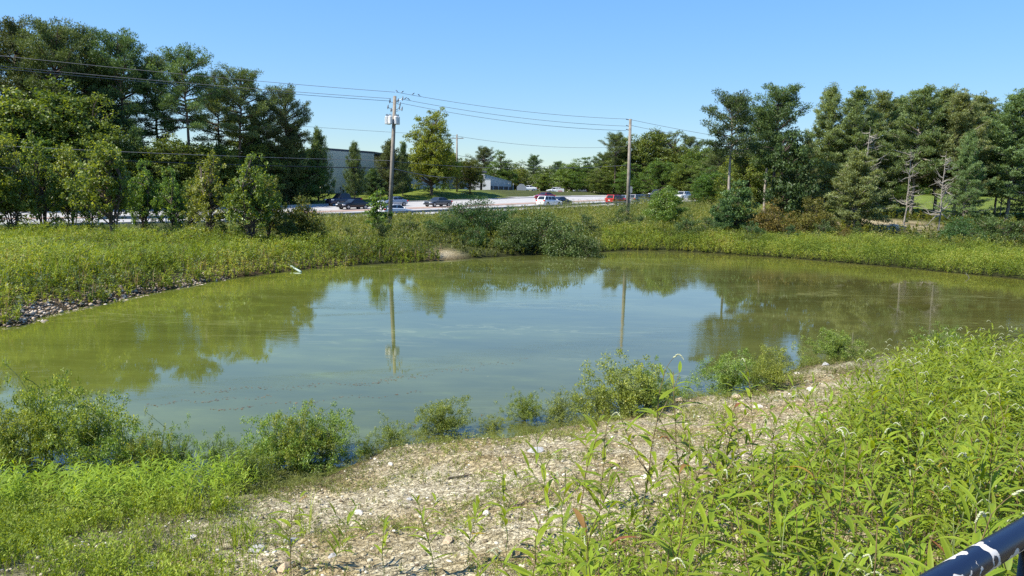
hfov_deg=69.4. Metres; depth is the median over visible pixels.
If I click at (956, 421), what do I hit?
smartweed plant
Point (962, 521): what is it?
smartweed plant
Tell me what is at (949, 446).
smartweed plant
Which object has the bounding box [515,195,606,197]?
side road
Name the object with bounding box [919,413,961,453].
smartweed plant
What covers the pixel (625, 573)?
smartweed plant
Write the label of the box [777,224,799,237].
bush
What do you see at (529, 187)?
sedan car
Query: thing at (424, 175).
power line
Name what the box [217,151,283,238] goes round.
young tree
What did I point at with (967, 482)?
smartweed plant
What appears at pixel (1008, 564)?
smartweed plant
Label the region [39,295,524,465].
floating debris
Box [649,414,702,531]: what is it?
smartweed plant
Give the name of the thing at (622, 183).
broadleaf tree
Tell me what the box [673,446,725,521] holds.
smartweed plant
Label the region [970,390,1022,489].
smartweed plant
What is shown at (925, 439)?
smartweed plant
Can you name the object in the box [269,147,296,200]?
young pine tree
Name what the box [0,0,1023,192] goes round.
sky
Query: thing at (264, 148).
broadleaf tree
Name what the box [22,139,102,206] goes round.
broadleaf tree
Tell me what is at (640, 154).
broadleaf tree
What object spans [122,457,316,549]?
long grass
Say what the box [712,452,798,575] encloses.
smartweed plant
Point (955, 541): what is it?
smartweed plant
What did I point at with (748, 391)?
smartweed plant
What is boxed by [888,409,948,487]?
smartweed plant
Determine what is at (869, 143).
dead tree
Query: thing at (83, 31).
pine tree
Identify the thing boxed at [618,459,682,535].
smartweed plant
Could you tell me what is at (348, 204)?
sedan car
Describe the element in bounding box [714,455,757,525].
smartweed plant
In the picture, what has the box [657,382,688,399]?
shore shrub
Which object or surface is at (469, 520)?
smartweed plant
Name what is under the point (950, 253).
meadow weeds
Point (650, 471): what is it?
smartweed plant
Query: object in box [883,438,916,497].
smartweed plant
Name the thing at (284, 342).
pond water
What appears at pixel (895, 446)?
smartweed plant
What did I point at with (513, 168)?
power line
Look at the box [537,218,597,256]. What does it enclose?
bush
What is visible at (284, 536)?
smartweed plant
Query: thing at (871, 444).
smartweed plant
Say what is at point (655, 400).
shore shrub
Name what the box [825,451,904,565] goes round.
smartweed plant
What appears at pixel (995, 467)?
smartweed plant
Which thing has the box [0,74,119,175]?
broadleaf tree
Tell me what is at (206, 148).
broadleaf tree
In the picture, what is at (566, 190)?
wood
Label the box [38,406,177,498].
shore shrub
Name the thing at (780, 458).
smartweed plant
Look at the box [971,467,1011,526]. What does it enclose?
smartweed plant
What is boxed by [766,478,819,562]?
smartweed plant
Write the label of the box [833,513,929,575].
smartweed plant
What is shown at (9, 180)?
young tree
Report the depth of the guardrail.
93.94 m
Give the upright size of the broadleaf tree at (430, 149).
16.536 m
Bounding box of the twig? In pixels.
[448,473,471,478]
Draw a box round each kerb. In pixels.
[0,201,694,225]
[6,196,593,212]
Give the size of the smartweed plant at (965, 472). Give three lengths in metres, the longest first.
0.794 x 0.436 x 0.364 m
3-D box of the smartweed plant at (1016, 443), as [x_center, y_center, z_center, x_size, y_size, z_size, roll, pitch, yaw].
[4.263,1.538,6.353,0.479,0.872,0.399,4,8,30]
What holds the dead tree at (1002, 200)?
on the ground at (362, 554)
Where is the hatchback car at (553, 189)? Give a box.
[546,187,560,191]
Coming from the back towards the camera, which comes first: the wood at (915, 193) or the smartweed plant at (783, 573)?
the wood at (915, 193)
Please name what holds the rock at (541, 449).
on the ground at (362, 554)
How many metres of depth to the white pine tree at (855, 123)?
85.42 m
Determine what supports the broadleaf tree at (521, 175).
on the ground at (362, 554)
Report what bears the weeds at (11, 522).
on the ground at (362, 554)
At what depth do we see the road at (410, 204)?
113.86 m
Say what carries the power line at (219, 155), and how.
attached to the utility pole at (394, 119)
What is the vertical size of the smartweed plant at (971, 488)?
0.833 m
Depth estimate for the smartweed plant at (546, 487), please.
6.71 m
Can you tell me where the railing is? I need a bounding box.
[918,516,1023,575]
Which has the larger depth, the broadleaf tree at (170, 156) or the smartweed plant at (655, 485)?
the broadleaf tree at (170, 156)
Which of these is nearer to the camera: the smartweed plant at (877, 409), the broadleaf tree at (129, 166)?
the smartweed plant at (877, 409)
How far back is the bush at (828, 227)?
65.62 m
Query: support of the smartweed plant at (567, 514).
on the ground at (362, 554)
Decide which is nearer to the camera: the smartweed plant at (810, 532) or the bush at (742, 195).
the smartweed plant at (810, 532)
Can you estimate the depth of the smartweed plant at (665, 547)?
4.08 m
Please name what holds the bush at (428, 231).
on the ground at (362, 554)
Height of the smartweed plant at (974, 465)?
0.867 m
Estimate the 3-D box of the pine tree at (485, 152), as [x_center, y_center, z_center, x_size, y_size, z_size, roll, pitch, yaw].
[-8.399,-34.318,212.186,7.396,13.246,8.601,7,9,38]
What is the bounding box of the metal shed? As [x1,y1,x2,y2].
[460,171,513,189]
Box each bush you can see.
[273,195,327,241]
[275,214,303,244]
[337,226,353,239]
[362,188,392,237]
[367,216,390,243]
[393,216,421,239]
[417,218,441,240]
[420,211,478,243]
[442,195,516,238]
[461,224,489,246]
[484,206,533,237]
[491,217,538,251]
[507,209,570,249]
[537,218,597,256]
[565,234,608,258]
[572,212,599,234]
[598,214,627,229]
[615,203,634,226]
[626,215,648,232]
[640,186,689,228]
[674,214,701,236]
[694,216,718,238]
[705,198,733,231]
[712,179,760,230]
[739,220,765,236]
[746,197,805,236]
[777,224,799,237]
[788,197,840,232]
[812,219,836,237]
[834,225,850,237]
[852,221,863,234]
[932,215,987,242]
[964,213,1005,241]
[972,214,1023,245]
[1009,220,1023,243]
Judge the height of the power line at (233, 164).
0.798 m
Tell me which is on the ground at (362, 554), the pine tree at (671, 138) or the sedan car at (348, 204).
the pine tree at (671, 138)
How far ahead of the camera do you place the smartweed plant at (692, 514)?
4.82 m
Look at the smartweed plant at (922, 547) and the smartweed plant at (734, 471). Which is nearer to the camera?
the smartweed plant at (922, 547)
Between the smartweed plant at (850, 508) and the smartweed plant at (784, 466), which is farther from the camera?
the smartweed plant at (784, 466)
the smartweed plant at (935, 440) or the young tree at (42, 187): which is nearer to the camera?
the smartweed plant at (935, 440)
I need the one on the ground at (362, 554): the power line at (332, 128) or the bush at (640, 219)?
the bush at (640, 219)
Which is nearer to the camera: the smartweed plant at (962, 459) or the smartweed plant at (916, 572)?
the smartweed plant at (916, 572)
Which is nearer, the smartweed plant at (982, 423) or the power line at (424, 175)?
the smartweed plant at (982, 423)
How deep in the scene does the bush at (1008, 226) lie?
65.45 m
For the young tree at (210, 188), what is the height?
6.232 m
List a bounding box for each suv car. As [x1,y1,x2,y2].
[536,196,561,204]
[605,195,625,204]
[631,194,646,203]
[677,191,690,199]
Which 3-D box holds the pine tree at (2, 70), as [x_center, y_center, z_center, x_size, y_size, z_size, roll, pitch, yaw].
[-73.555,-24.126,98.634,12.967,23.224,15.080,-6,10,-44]
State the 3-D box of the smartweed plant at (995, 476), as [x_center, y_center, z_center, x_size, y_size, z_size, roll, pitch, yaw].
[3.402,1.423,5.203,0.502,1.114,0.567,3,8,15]
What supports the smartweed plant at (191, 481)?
on the ground at (362, 554)
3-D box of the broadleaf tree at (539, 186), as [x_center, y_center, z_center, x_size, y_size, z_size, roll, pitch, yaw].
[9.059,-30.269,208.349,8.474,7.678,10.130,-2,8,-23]
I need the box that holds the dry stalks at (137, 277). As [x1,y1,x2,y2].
[0,226,442,318]
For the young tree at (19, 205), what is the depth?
46.47 m
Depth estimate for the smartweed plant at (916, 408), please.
7.67 m
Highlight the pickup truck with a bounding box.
[325,193,361,205]
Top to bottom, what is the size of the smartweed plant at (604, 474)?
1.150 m
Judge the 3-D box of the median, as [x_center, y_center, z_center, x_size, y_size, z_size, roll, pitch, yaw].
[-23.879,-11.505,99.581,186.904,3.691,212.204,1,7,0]
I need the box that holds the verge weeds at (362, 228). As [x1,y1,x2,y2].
[197,193,761,261]
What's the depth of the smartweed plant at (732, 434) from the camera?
7.10 m
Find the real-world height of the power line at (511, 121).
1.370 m
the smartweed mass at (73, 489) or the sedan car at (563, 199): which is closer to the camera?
the smartweed mass at (73, 489)
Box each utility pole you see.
[385,96,402,223]
[452,134,463,191]
[626,119,631,216]
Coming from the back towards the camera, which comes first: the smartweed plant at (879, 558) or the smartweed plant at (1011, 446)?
the smartweed plant at (1011, 446)
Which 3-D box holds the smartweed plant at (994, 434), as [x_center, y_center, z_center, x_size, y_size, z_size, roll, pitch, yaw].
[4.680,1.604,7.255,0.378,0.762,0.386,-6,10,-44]
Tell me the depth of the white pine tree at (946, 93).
84.88 m
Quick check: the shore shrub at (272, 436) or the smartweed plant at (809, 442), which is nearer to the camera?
the smartweed plant at (809, 442)
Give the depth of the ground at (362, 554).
9.49 m
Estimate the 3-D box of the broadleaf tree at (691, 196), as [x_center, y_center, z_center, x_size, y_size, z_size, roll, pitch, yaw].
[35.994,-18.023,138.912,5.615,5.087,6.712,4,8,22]
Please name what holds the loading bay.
on the ground at (362, 554)
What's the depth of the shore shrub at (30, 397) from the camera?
11.80 m
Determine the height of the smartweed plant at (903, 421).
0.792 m
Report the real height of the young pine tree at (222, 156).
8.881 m
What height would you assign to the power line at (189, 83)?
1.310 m
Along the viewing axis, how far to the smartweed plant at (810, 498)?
5.07 m
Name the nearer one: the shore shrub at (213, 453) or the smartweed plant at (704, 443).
the smartweed plant at (704, 443)
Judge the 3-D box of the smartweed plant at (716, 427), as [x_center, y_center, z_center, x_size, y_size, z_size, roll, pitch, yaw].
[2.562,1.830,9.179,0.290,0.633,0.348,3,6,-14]
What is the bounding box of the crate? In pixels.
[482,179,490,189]
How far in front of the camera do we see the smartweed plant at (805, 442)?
7.76 m
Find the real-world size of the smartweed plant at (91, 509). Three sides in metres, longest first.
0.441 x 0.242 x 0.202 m
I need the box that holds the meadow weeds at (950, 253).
[599,220,1023,277]
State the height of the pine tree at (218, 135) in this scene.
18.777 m
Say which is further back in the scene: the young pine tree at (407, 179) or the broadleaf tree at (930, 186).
the broadleaf tree at (930, 186)
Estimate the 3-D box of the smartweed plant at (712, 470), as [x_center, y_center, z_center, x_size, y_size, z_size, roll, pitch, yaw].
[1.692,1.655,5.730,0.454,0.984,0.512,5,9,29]
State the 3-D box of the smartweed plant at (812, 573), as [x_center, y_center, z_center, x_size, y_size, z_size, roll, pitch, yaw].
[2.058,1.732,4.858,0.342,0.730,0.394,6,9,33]
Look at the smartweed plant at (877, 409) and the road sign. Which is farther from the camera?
the road sign
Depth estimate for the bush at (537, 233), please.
55.31 m
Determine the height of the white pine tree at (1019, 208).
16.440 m
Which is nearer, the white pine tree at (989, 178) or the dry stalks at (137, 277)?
the dry stalks at (137, 277)
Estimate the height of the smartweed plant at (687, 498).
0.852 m
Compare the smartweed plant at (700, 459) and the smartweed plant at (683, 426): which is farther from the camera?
the smartweed plant at (683, 426)
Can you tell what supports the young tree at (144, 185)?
on the ground at (362, 554)
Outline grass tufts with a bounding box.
[4,341,1021,575]
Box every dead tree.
[838,127,888,224]
[889,147,923,225]
[922,151,958,235]
[996,162,1006,215]
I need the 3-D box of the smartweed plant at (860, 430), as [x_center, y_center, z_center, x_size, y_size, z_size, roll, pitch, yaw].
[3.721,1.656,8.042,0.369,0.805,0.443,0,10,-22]
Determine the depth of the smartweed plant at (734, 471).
6.25 m
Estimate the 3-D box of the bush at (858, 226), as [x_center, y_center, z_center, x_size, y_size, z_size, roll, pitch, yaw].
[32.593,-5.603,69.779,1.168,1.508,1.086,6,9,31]
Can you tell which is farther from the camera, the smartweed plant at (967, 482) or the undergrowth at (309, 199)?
the undergrowth at (309, 199)
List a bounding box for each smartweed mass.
[0,446,261,510]
[767,323,1023,456]
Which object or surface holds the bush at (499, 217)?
on the ground at (362, 554)
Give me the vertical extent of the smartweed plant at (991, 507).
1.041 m
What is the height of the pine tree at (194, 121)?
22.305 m
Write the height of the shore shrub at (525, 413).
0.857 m
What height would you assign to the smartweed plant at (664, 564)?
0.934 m
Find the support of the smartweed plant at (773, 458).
on the ground at (362, 554)
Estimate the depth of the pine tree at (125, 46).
98.95 m
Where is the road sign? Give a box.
[517,184,525,189]
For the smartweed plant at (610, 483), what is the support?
on the ground at (362, 554)
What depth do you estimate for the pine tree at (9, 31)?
97.05 m
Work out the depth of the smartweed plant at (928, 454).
5.81 m
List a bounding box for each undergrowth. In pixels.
[1,183,453,210]
[704,206,1023,251]
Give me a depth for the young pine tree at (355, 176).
123.12 m
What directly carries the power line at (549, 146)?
attached to the utility pole at (456, 138)
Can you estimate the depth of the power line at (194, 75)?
61.24 m
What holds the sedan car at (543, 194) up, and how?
on the road at (410, 204)
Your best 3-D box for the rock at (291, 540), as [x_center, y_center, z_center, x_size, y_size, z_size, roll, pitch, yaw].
[-2.296,2.640,7.704,0.159,0.096,0.140,6,9,33]
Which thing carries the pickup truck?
on the road at (410, 204)
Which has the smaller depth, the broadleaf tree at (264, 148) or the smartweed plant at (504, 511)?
the smartweed plant at (504, 511)
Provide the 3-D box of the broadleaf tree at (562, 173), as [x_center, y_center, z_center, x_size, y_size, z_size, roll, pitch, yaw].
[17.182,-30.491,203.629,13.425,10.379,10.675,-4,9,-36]
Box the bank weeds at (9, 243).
[0,216,439,323]
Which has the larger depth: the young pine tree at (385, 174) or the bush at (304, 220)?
the young pine tree at (385, 174)
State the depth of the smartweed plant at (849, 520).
4.22 m
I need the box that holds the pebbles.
[0,343,1023,575]
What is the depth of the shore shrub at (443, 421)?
13.63 m
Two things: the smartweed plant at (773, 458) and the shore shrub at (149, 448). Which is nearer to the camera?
the smartweed plant at (773, 458)
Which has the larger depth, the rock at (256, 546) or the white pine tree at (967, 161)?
the white pine tree at (967, 161)
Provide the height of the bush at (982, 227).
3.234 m
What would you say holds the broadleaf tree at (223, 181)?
on the ground at (362, 554)
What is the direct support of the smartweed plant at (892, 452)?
on the ground at (362, 554)
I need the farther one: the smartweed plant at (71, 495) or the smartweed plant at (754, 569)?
the smartweed plant at (71, 495)
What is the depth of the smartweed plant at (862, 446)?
5.62 m
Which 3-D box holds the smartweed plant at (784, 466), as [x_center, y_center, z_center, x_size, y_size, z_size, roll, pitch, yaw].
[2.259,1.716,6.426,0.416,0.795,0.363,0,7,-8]
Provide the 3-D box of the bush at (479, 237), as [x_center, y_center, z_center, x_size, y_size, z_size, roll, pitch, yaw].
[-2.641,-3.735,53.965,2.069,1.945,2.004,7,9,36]
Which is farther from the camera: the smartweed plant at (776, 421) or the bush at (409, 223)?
the bush at (409, 223)
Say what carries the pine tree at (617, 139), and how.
on the ground at (362, 554)
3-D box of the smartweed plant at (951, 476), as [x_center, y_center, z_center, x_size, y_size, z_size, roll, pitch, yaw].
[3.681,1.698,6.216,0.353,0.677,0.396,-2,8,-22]
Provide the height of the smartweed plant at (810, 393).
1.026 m
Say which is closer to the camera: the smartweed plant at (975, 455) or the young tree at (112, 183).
the smartweed plant at (975, 455)
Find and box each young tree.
[0,137,40,229]
[0,138,21,209]
[12,129,73,227]
[35,143,93,224]
[59,137,143,230]
[68,161,103,231]
[125,158,163,231]
[151,166,193,229]
[179,149,238,237]
[179,178,201,227]
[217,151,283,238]
[255,175,287,237]
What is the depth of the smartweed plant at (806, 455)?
6.91 m
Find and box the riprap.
[0,272,229,327]
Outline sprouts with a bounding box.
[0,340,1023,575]
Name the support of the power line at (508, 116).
hanging from the utility pole at (394, 119)
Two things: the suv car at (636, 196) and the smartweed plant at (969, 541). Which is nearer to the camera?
the smartweed plant at (969, 541)
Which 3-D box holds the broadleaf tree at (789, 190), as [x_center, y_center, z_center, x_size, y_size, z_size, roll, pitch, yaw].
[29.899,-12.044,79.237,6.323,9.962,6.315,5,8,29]
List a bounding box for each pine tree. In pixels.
[0,13,99,123]
[0,14,66,113]
[0,49,13,100]
[3,46,81,100]
[49,21,127,121]
[68,47,144,131]
[79,25,166,150]
[110,136,134,206]
[123,125,159,199]
[125,50,185,147]
[138,42,226,159]
[190,70,247,147]
[199,62,280,159]
[213,143,234,199]
[235,120,285,192]
[243,95,287,163]
[264,83,313,203]
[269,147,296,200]
[275,128,321,202]
[306,125,336,201]
[342,141,368,196]
[361,167,388,196]
[374,138,405,196]
[395,140,414,195]
[471,146,497,174]
[523,155,543,180]
[549,161,563,180]
[591,152,610,173]
[596,131,634,192]
[641,129,676,166]
[677,135,703,156]
[699,87,761,189]
[699,147,732,180]
[741,81,817,212]
[745,107,796,211]
[795,82,854,209]
[797,136,822,210]
[813,85,894,205]
[823,149,898,227]
[863,88,920,211]
[871,83,955,217]
[877,93,916,211]
[896,83,985,212]
[921,87,999,214]
[933,129,995,221]
[954,90,1023,207]
[960,87,1023,217]
[981,113,1019,213]
[984,160,1023,212]
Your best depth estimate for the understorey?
5.95 m
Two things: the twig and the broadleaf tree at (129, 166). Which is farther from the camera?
the broadleaf tree at (129, 166)
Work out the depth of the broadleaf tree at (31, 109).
87.40 m
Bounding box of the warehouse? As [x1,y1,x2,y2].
[322,148,444,192]
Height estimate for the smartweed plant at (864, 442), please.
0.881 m
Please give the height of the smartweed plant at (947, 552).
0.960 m
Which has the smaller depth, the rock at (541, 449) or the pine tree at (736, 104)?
the rock at (541, 449)
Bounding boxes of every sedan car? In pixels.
[336,199,367,209]
[378,196,408,205]
[378,204,413,214]
[423,197,452,206]
[526,185,536,190]
[534,192,555,199]
[555,197,572,203]
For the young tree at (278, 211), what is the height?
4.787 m
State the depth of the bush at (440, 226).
54.65 m
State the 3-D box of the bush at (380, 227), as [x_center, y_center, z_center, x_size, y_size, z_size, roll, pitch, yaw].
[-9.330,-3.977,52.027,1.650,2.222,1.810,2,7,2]
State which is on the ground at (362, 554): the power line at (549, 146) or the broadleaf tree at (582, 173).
the broadleaf tree at (582, 173)
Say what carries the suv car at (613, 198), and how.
on the road at (410, 204)
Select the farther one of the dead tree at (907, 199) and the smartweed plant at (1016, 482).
the dead tree at (907, 199)
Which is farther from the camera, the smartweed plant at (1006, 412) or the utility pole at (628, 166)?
the utility pole at (628, 166)
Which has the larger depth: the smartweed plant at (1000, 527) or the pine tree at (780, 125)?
the pine tree at (780, 125)
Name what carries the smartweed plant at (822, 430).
on the ground at (362, 554)
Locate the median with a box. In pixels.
[3,199,604,219]
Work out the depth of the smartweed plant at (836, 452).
6.46 m
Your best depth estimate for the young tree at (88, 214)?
49.41 m
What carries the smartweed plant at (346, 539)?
on the ground at (362, 554)
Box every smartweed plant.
[23,493,40,514]
[51,480,85,517]
[82,497,102,526]
[168,462,201,522]
[241,518,264,568]
[266,491,311,575]
[324,499,364,574]
[366,509,396,567]
[398,492,457,575]
[455,489,494,563]
[466,546,500,575]
[478,457,530,551]
[486,491,570,575]
[520,431,570,542]
[540,462,587,575]
[556,508,637,575]
[560,416,623,538]
[564,528,607,575]
[568,409,635,508]
[570,547,615,575]
[575,461,634,570]
[577,484,625,566]
[599,547,632,575]
[612,354,698,517]
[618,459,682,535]
[628,502,724,575]
[634,367,710,511]
[634,519,696,575]
[636,476,722,575]
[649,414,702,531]
[657,539,694,575]
[660,461,700,546]
[662,465,691,526]
[665,412,696,463]
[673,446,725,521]
[680,466,772,566]
[687,501,795,575]
[695,393,751,486]
[701,394,767,503]
[701,443,754,565]
[702,441,771,539]
[706,435,743,485]
[708,411,727,444]
[709,411,767,513]
[711,473,746,547]
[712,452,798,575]
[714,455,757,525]
[717,358,769,460]
[725,433,798,540]
[726,429,795,525]
[736,478,758,522]
[736,513,783,572]
[737,427,848,556]
[737,537,792,575]
[737,564,761,575]
[738,391,798,484]
[743,471,793,564]
[744,513,787,570]
[745,485,826,575]
[746,444,803,513]
[751,426,808,514]
[758,452,844,572]
[759,444,797,493]
[764,417,807,504]
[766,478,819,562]
[768,417,806,479]
[768,439,793,475]
[771,491,847,575]
[775,488,829,574]
[779,374,824,447]
[780,567,786,575]
[783,445,818,509]
[785,390,844,465]
[789,429,880,575]
[792,421,823,469]
[792,432,830,486]
[794,406,852,486]
[794,487,850,575]
[795,399,857,497]
[797,412,871,510]
[797,452,843,555]
[797,536,854,575]
[798,426,856,499]
[809,414,857,527]
[812,419,850,477]
[812,421,850,491]
[818,386,862,459]
[819,439,898,575]
[821,444,893,550]
[821,535,897,575]
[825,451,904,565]
[826,477,929,575]
[833,428,896,531]
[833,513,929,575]
[839,408,881,454]
[842,420,906,525]
[849,358,911,484]
[852,406,881,460]
[854,404,900,458]
[856,535,905,575]
[861,449,903,523]
[863,426,899,464]
[864,478,1023,575]
[867,401,906,459]
[869,384,927,481]
[869,433,909,487]
[871,525,941,573]
[873,408,921,484]
[876,387,929,472]
[877,429,906,478]
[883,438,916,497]
[883,560,924,575]
[886,431,942,527]
[888,359,948,456]
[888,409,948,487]
[890,432,962,547]
[891,402,929,473]
[891,412,922,462]
[897,425,937,487]
[899,415,935,468]
[899,529,980,575]
[908,413,951,492]
[908,464,985,563]
[912,397,958,442]
[914,444,971,526]
[915,445,965,531]
[915,474,972,560]
[916,414,972,539]
[916,424,952,453]
[918,406,948,475]
[919,401,979,473]
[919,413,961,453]
[920,396,972,482]
[920,436,952,505]
[920,459,988,546]
[921,433,938,492]
[926,430,1013,545]
[926,444,998,540]
[927,512,972,567]
[928,392,989,455]
[928,424,978,517]
[930,441,997,549]
[930,454,977,516]
[932,428,952,476]
[932,437,987,497]
[933,522,963,558]
[936,424,968,478]
[937,431,1006,510]
[938,515,1016,564]
[939,459,985,531]
[943,515,1013,575]
[944,387,998,455]
[948,426,1019,542]
[954,461,1023,548]
[956,427,980,477]
[956,439,998,534]
[958,415,1016,514]
[958,511,988,575]
[959,434,1011,506]
[960,390,1022,479]
[961,433,1001,518]
[961,442,1000,508]
[962,414,994,471]
[965,404,997,459]
[965,416,1023,530]
[969,400,1023,473]
[969,405,1003,452]
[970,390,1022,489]
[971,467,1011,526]
[975,417,1008,457]
[975,436,1022,515]
[977,434,1023,527]
[979,422,1023,485]
[980,409,1023,491]
[984,407,1016,458]
[985,558,1016,575]
[987,403,1023,509]
[990,415,1020,462]
[999,400,1023,486]
[999,457,1023,518]
[1005,488,1023,517]
[1010,403,1023,477]
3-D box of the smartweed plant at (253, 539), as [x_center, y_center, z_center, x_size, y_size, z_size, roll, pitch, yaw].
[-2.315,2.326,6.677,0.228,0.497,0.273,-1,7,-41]
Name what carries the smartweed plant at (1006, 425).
on the ground at (362, 554)
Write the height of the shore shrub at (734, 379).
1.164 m
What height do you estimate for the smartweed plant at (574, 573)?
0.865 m
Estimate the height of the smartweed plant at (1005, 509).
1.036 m
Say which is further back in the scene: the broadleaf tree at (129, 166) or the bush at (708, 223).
the broadleaf tree at (129, 166)
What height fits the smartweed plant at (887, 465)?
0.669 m
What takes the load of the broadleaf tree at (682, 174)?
on the ground at (362, 554)
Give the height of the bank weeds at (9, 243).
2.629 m
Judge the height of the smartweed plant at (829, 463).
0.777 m
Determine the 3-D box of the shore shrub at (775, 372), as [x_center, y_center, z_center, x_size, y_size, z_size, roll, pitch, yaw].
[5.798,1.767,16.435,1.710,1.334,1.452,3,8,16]
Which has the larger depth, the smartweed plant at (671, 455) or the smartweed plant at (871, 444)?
the smartweed plant at (671, 455)
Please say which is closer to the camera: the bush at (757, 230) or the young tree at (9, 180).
the young tree at (9, 180)
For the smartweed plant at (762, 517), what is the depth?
5.04 m
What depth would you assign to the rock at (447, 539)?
7.08 m
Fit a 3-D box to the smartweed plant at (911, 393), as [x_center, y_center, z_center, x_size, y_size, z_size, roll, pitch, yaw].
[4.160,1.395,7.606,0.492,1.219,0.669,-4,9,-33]
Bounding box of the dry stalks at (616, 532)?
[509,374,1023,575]
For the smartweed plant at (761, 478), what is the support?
on the ground at (362, 554)
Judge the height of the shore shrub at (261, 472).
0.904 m
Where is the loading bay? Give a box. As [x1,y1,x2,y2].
[445,171,486,189]
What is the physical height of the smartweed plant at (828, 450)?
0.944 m
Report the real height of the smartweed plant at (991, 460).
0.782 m
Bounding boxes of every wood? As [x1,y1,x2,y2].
[141,138,309,176]
[477,149,740,194]
[726,167,961,194]
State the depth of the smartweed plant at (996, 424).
7.28 m
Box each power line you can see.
[0,55,388,91]
[0,68,384,100]
[0,99,454,135]
[0,155,389,168]
[2,66,390,98]
[13,146,389,160]
[394,161,623,168]
[394,169,455,177]
[397,92,617,118]
[402,103,625,130]
[403,99,615,125]
[458,136,637,147]
[458,155,567,167]
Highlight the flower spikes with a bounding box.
[805,320,1022,408]
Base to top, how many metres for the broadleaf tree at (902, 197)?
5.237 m
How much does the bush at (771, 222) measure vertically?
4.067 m
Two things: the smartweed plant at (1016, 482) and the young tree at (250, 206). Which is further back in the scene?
the young tree at (250, 206)
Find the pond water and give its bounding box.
[0,250,1023,505]
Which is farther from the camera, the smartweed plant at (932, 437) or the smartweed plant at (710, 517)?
the smartweed plant at (932, 437)
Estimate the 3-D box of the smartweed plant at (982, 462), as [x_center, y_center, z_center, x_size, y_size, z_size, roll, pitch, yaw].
[3.243,1.504,5.195,0.484,0.937,0.504,8,10,43]
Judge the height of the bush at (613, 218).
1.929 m
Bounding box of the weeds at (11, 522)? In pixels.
[0,478,307,575]
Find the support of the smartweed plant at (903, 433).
on the ground at (362, 554)
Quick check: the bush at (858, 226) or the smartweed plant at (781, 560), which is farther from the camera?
the bush at (858, 226)
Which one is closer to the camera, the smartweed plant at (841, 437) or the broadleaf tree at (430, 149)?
the smartweed plant at (841, 437)
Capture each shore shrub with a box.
[0,356,124,474]
[0,404,62,474]
[27,385,164,476]
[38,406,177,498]
[108,406,190,478]
[147,413,210,473]
[185,426,265,472]
[197,440,294,492]
[200,406,349,484]
[257,398,345,475]
[273,400,366,474]
[353,409,416,449]
[354,435,380,460]
[406,394,475,440]
[478,409,510,431]
[495,387,556,425]
[529,386,606,424]
[548,367,625,419]
[571,348,679,422]
[615,355,690,414]
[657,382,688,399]
[683,347,776,395]
[734,358,785,386]
[741,340,815,395]
[796,354,816,363]
[797,326,875,360]
[908,321,980,350]
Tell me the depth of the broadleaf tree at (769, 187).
99.06 m
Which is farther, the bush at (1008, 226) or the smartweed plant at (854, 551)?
the bush at (1008, 226)
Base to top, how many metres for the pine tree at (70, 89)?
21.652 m
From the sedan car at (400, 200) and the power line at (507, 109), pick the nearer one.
the power line at (507, 109)
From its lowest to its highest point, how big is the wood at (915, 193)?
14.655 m
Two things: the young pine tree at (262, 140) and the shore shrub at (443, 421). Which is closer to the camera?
the shore shrub at (443, 421)
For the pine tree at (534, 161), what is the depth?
221.48 m
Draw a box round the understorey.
[514,375,1023,575]
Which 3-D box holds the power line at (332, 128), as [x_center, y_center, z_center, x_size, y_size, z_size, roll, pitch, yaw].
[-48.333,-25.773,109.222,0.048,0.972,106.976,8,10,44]
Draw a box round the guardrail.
[98,200,651,224]
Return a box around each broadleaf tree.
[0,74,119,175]
[0,85,88,196]
[0,118,100,207]
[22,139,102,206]
[49,91,153,202]
[98,142,182,207]
[124,132,223,208]
[158,133,250,204]
[211,156,240,198]
[225,124,290,192]
[286,152,335,202]
[399,107,462,194]
[451,154,485,194]
[482,150,518,187]
[508,166,533,189]
[529,167,557,190]
[550,158,586,191]
[564,157,600,191]
[581,167,615,193]
[591,135,644,191]
[610,162,646,194]
[612,127,677,193]
[635,157,681,193]
[642,130,693,190]
[666,158,707,194]
[678,140,728,191]
[687,166,732,206]
[688,183,708,203]
[712,141,772,203]
[754,140,788,190]
[757,129,822,221]
[763,172,785,204]
[778,129,824,181]
[875,184,906,203]
[893,179,911,202]
[906,145,931,194]
[906,182,985,194]
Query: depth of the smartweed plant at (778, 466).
6.68 m
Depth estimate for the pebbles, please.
8.45 m
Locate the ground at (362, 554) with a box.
[0,188,1023,575]
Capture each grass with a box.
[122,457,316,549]
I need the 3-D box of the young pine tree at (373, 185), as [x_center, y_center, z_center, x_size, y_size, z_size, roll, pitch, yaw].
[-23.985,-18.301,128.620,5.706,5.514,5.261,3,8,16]
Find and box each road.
[0,196,697,223]
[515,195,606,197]
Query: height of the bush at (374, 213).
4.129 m
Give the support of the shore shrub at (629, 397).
on the ground at (362, 554)
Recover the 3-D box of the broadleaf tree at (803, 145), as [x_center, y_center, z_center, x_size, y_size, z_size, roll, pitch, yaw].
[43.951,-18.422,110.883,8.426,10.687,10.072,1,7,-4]
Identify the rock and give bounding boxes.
[248,544,264,552]
[277,562,292,572]
[284,537,297,544]
[355,510,362,514]
[443,536,452,543]
[526,447,543,452]
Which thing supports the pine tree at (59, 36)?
on the ground at (362, 554)
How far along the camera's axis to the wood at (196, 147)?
146.70 m
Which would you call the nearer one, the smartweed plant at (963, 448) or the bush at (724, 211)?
the smartweed plant at (963, 448)

